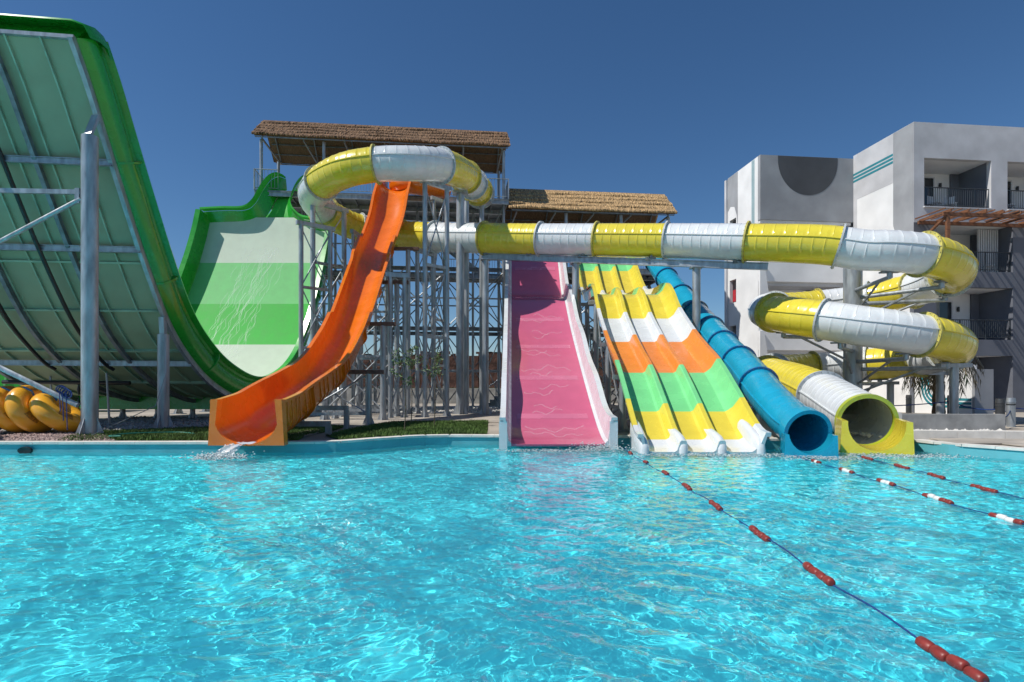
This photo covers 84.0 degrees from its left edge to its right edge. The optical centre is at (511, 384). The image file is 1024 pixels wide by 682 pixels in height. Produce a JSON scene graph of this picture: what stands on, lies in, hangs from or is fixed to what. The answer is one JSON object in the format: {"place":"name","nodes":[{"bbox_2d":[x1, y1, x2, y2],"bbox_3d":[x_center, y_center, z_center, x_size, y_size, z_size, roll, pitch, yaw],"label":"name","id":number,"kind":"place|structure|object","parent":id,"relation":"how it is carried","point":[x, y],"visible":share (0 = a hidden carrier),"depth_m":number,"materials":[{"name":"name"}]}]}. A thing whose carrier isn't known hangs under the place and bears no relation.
{"place":"outdoors","nodes":[
{"label":"outdoors","id":0,"kind":"place"},
{"bbox_2d":[338,388,618,402],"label":"terrace","id":1,"kind":"structure","parent":0,"point":[451,393],"depth_m":42.00,"materials":[{"name":"grey concrete"}]},
{"bbox_2d":[347,351,618,387],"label":"stone wall","id":2,"kind":"structure","parent":0,"point":[452,375],"depth_m":45.80,"materials":[{"name":"stone"}]},
{"bbox_2d":[0,444,1023,681],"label":"water","id":3,"kind":"structure","parent":0,"point":[423,563],"depth_m":4.98,"materials":[{"name":"teal liquid"}]},
{"bbox_2d":[17,447,32,452],"bbox_3d":[-11.400,1.540,13.310,0.360,0.180,0.040,0,0,0],"label":"pool inlet","id":4,"kind":"object","parent":3,"relation":"in","point":[25,450],"visible":0.89,"depth_m":13.30,"materials":[{"name":"black plastic"}]},
{"bbox_2d":[171,450,264,462],"bbox_3d":[-6.401,1.521,12.363,1.679,0.169,1.448,0,0,0],"label":"splash","id":5,"kind":"object","parent":3,"relation":"on","point":[215,457],"visible":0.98,"depth_m":12.19,"materials":[{"name":"white liquid"}]},
{"bbox_2d":[214,441,254,454],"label":"falling water","id":6,"kind":"structure","parent":3,"relation":"on","point":[227,449],"depth_m":12.68,"materials":[{"name":"white liquid"}]},
{"bbox_2d":[443,448,633,452],"bbox_3d":[0.858,1.578,13.737,5.959,0.045,0.968,0,0,0],"label":"splash","id":7,"kind":"object","parent":3,"relation":"on","point":[568,450],"visible":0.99,"depth_m":13.72,"materials":[{"name":"white liquid"}]},
{"bbox_2d":[558,441,629,450],"bbox_3d":[1.880,1.475,13.922,2.202,0.252,0.700,0,0,0],"label":"splash","id":8,"kind":"object","parent":3,"relation":"on","point":[598,447],"visible":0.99,"depth_m":13.92,"materials":[{"name":"white liquid"}]},
{"bbox_2d":[578,452,873,456],"bbox_3d":[4.662,1.578,13.022,6.989,0.046,1.151,0,0,0],"label":"splash","id":9,"kind":"object","parent":3,"relation":"on","point":[698,454],"visible":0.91,"depth_m":12.93,"materials":[{"name":"white liquid"}]},
{"bbox_2d":[620,445,989,681],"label":"lane rope","id":10,"kind":"object","parent":3,"relation":"on","point":[937,652],"visible":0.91,"depth_m":3.60,"materials":[{"name":"red plastic"}]},
{"bbox_2d":[766,455,909,460],"bbox_3d":[7.085,1.578,12.331,3.051,0.048,1.297,0,0,0],"label":"splash","id":11,"kind":"object","parent":3,"relation":"on","point":[824,457],"visible":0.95,"depth_m":12.34,"materials":[{"name":"white liquid"}]},
{"bbox_2d":[783,451,984,460],"bbox_3d":[8.482,1.574,12.782,5.938,0.055,1.921,0,0,0],"label":"splash","id":12,"kind":"object","parent":3,"relation":"on","point":[904,456],"visible":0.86,"depth_m":12.68,"materials":[{"name":"white liquid"}]},
{"bbox_2d":[779,448,1023,524],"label":"lane rope","id":13,"kind":"object","parent":3,"relation":"on","point":[991,514],"visible":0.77,"depth_m":7.88,"materials":[{"name":"red plastic"}]},
{"bbox_2d":[853,454,1023,498],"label":"lane rope","id":14,"kind":"object","parent":3,"relation":"on","point":[980,487],"visible":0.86,"depth_m":9.65,"materials":[{"name":"red plastic"}]},
{"bbox_2d":[0,432,1023,460],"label":"pool wall","id":15,"kind":"structure","parent":0,"point":[471,440],"depth_m":13.39,"materials":[{"name":"blue paint"}]},
{"bbox_2d":[0,434,1023,450],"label":"pool coping","id":16,"kind":"object","parent":15,"relation":"on","point":[455,435],"visible":0.59,"depth_m":13.47,"materials":[{"name":"white stone"}]},
{"bbox_2d":[0,403,1023,446],"bbox_3d":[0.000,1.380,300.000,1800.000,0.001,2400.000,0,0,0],"label":"ground","id":17,"kind":"structure","parent":0,"point":[493,428],"depth_m":24.75,"materials":[{"name":"beige concrete"}]},
{"bbox_2d":[0,374,20,386],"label":"plant","id":18,"kind":"object","parent":17,"relation":"on","point":[5,378],"visible":0.03,"depth_m":28.51,"materials":[{"name":"plant"}]},
{"bbox_2d":[4,385,51,432],"bbox_3d":[-13.420,0.676,15.950,0.922,1.346,1.428,0,0,0],"label":"inflatable ring","id":19,"kind":"object","parent":17,"relation":"on","point":[17,409],"visible":0.53,"depth_m":15.45,"materials":[{"name":"yellow plastic"}]},
{"bbox_2d":[0,432,114,440],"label":"pebbles","id":20,"kind":"object","parent":17,"relation":"on","point":[47,436],"visible":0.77,"depth_m":14.24,"materials":[{"name":"grey gravel"}]},
{"bbox_2d":[29,391,80,432],"bbox_3d":[-12.720,0.764,15.950,1.208,1.168,1.419,0,0,0],"label":"inflatable ring","id":21,"kind":"object","parent":20,"relation":"on","point":[44,407],"visible":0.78,"depth_m":15.48,"materials":[{"name":"yellow plastic"}]},
{"bbox_2d":[1,416,208,433],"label":"pebbles","id":22,"kind":"object","parent":17,"relation":"on","point":[136,422],"visible":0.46,"depth_m":19.86,"materials":[{"name":"grey gravel"}]},
{"bbox_2d":[0,386,25,431],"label":"inflatable ring","id":23,"kind":"object","parent":22,"relation":"on","point":[7,424],"visible":0.22,"depth_m":15.66,"materials":[{"name":"yellow plastic"}]},
{"bbox_2d":[0,13,327,434],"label":"half pipe slide","id":24,"kind":"object","parent":17,"relation":"on","point":[106,303],"visible":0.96,"depth_m":17.70,"materials":[{"name":"green plastic"}]},
{"bbox_2d":[55,385,72,429],"bbox_3d":[-11.929,0.604,15.151,0.378,1.194,0.207,0,0,15],"label":"tie rope","id":25,"kind":"object","parent":24,"relation":"attached to","point":[65,392],"visible":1,"depth_m":15.11,"materials":[{"name":"blue fabric"}]},
{"bbox_2d":[208,181,450,445],"bbox_3d":[-5.309,-4.799,22.061,4.245,12.398,18.461,0,0,0],"label":"body slide","id":26,"kind":"object","parent":17,"relation":"on","point":[273,409],"visible":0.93,"depth_m":19.73,"materials":[{"name":"plastic"}]},
{"bbox_2d":[372,407,500,412],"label":"pebbles","id":27,"kind":"object","parent":17,"relation":"on","point":[475,410],"visible":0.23,"depth_m":29.39,"materials":[{"name":"grey gravel"}]},
{"bbox_2d":[251,120,677,408],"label":"slide tower","id":28,"kind":"structure","parent":17,"relation":"on","point":[303,143],"depth_m":32.62,"materials":[{"name":"grey metal"}]},
{"bbox_2d":[489,377,500,405],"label":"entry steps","id":29,"kind":"structure","parent":17,"relation":"on","point":[492,402],"depth_m":37.40,"materials":[{"name":"grey concrete"}]},
{"bbox_2d":[499,260,617,448],"bbox_3d":[1.150,-2.800,22.536,2.940,9.081,16.953,0,0,0],"label":"family slide","id":30,"kind":"object","parent":17,"relation":"on","point":[552,393],"visible":0.91,"depth_m":18.91,"materials":[{"name":"plastic"}]},
{"bbox_2d":[296,144,978,454],"bbox_3d":[3.569,-4.621,24.273,26.525,12.682,14.182,0,0,31],"label":"tube slide","id":31,"kind":"object","parent":17,"relation":"on","point":[853,316],"visible":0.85,"depth_m":22.27,"materials":[{"name":"plastic"}]},
{"bbox_2d":[579,263,770,453],"bbox_3d":[4.650,-2.652,22.070,3.472,8.904,17.879,0,0,0],"label":"racing slide","id":32,"kind":"object","parent":17,"relation":"on","point":[679,391],"visible":0.85,"depth_m":16.82,"materials":[{"name":"plastic"}]},
{"bbox_2d":[645,258,838,457],"bbox_3d":[7.391,-3.045,22.012,1.787,9.530,18.903,0,0,2],"label":"tube slide","id":33,"kind":"object","parent":17,"relation":"on","point":[791,420],"visible":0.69,"depth_m":15.21,"materials":[{"name":"plastic"}]},
{"bbox_2d":[724,122,1023,412],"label":"hotel building","id":34,"kind":"structure","parent":17,"relation":"on","point":[893,181],"depth_m":30.03,"materials":[{"name":"white paint"}]},
{"bbox_2d":[924,176,934,205],"bbox_3d":[21.303,-9.908,30.073,2.205,2.215,0.096,0,0,-6],"label":"sliding door","id":35,"kind":"structure","parent":34,"relation":"in","point":[928,181],"depth_m":30.14,"materials":[{"name":"glass"}]},
{"bbox_2d":[927,196,943,205],"bbox_3d":[21.570,-9.249,29.032,0.480,0.901,0.559,0,0,-23],"label":"balcony chair","id":36,"kind":"object","parent":34,"relation":"on","point":[929,200],"visible":0.56,"depth_m":29.23,"materials":[{"name":"white plastic"}]},
{"bbox_2d":[936,301,952,318],"bbox_3d":[22.149,-3.357,30.163,2.605,2.215,0.096,0,0,-6],"label":"sliding door","id":37,"kind":"structure","parent":34,"relation":"in","point":[943,309],"depth_m":30.25,"materials":[{"name":"glass"}]},
{"bbox_2d":[944,196,957,206],"bbox_3d":[22.494,-9.249,29.174,0.480,0.901,0.559,0,0,29],"label":"balcony chair","id":38,"kind":"object","parent":34,"relation":"on","point":[949,201],"visible":0.24,"depth_m":29.36,"materials":[{"name":"white plastic"}]},
{"bbox_2d":[915,207,1023,238],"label":"pergola","id":39,"kind":"object","parent":34,"relation":"attached to","point":[948,214],"visible":0.97,"depth_m":27.11,"materials":[{"name":"brown wood"}]},
{"bbox_2d":[1007,180,1011,208],"bbox_3d":[25.831,-9.908,30.529,2.205,2.215,0.052,0,0,-6],"label":"sliding door","id":40,"kind":"structure","parent":34,"relation":"in","point":[1009,182],"depth_m":30.63,"materials":[{"name":"glass"}]},
{"bbox_2d":[849,428,1001,437],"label":"pebbles","id":41,"kind":"object","parent":17,"relation":"on","point":[866,434],"visible":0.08,"depth_m":15.49,"materials":[{"name":"grey gravel"}]},
{"bbox_2d":[947,395,948,413],"bbox_3d":[15.900,0.880,20.600,0.260,1.000,0.260,0,0,0],"label":"bollard","id":42,"kind":"object","parent":17,"relation":"on","point":[948,404],"visible":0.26,"depth_m":20.58,"materials":[{"name":"metal"}]},
{"bbox_2d":[894,401,994,409],"bbox_3d":[13.209,0.703,19.107,5.421,0.241,3.025,0,0,0],"label":"barrier rope","id":43,"kind":"object","parent":42,"relation":"attached to","point":[944,402],"visible":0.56,"depth_m":20.51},
{"bbox_2d":[995,399,1004,413],"bbox_3d":[15.100,0.905,17.600,0.260,0.950,0.260,0,0,0],"label":"trash can","id":44,"kind":"object","parent":17,"relation":"on","point":[999,406],"visible":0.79,"depth_m":17.51,"materials":[{"name":"metal"}]},
{"bbox_2d":[1006,398,1015,426],"bbox_3d":[16.400,0.905,18.700,0.260,0.950,0.260,0,0,0],"label":"bollard","id":45,"kind":"object","parent":17,"relation":"on","point":[1011,416],"visible":0.96,"depth_m":18.60,"materials":[{"name":"metal"}]},
{"bbox_2d":[0,0,1023,355],"label":"sky","id":46,"kind":"structure","parent":0,"point":[671,98],"materials":[{"name":"blue"}]},
{"bbox_2d":[288,413,1023,446],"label":"paving","id":47,"kind":"structure","parent":0,"point":[356,420],"depth_m":21.40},
{"bbox_2d":[906,395,911,412],"bbox_3d":[18.900,0.930,27.100,0.260,0.900,0.260,0,0,0],"label":"bollard","id":48,"kind":"object","parent":47,"relation":"on","point":[908,402],"visible":0.81,"depth_m":27.00,"materials":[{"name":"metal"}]},
{"bbox_2d":[832,412,1023,438],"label":"planter kerb","id":49,"kind":"structure","parent":47,"relation":"on","point":[972,424],"depth_m":16.60,"materials":[{"name":"white stone"}]},
{"bbox_2d":[902,355,984,413],"bbox_3d":[17.748,-0.200,23.559,3.037,3.160,3.017,0,0,0],"label":"palm tree","id":50,"kind":"object","parent":47,"relation":"on","point":[924,381],"visible":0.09,"depth_m":23.39,"materials":[{"name":"green plant"}]},
{"bbox_2d":[915,365,993,413],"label":"garden wall","id":51,"kind":"structure","parent":47,"relation":"on","point":[973,397],"depth_m":24.85,"materials":[{"name":"white paint"}]},
{"label":"lawn soil","id":52,"kind":"structure","parent":0,"visible":0},
{"bbox_2d":[109,432,194,436],"bbox_3d":[-9.483,1.295,14.977,0.692,0.081,1.870,0,0,44],"label":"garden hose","id":53,"kind":"object","parent":52,"relation":"on","point":[118,435],"visible":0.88,"depth_m":15.02,"materials":[{"name":"green rubber"}]},
{"bbox_2d":[58,424,343,440],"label":"grass","id":54,"kind":"structure","parent":52,"relation":"on","point":[201,433],"depth_m":15.06,"materials":[{"name":"green plant"}]},
{"label":"lawn soil","id":55,"kind":"structure","parent":0,"visible":0},
{"bbox_2d":[389,348,421,428],"bbox_3d":[-3.087,0.145,16.475,0.891,2.471,0.684,0,0,0],"label":"sapling","id":56,"kind":"object","parent":55,"relation":"on","point":[401,362],"visible":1,"depth_m":16.49,"materials":[{"name":"green plant"}]},
{"bbox_2d":[325,419,488,439],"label":"grass","id":57,"kind":"structure","parent":55,"relation":"on","point":[415,427],"depth_m":16.82,"materials":[{"name":"green plant"}]},
{"bbox_2d":[398,345,426,422],"bbox_3d":[-3.417,-0.007,19.429,0.774,2.774,0.846,0,0,24],"label":"sapling","id":58,"kind":"object","parent":55,"relation":"on","point":[411,350],"visible":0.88,"depth_m":19.49,"materials":[{"name":"green plant"}]},
{"bbox_2d":[421,347,445,424],"bbox_3d":[-2.578,0.068,18.693,0.956,2.625,0.682,0,0,16],"label":"sapling","id":59,"kind":"object","parent":55,"relation":"on","point":[436,364],"visible":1,"depth_m":18.59,"materials":[{"name":"green plant"}]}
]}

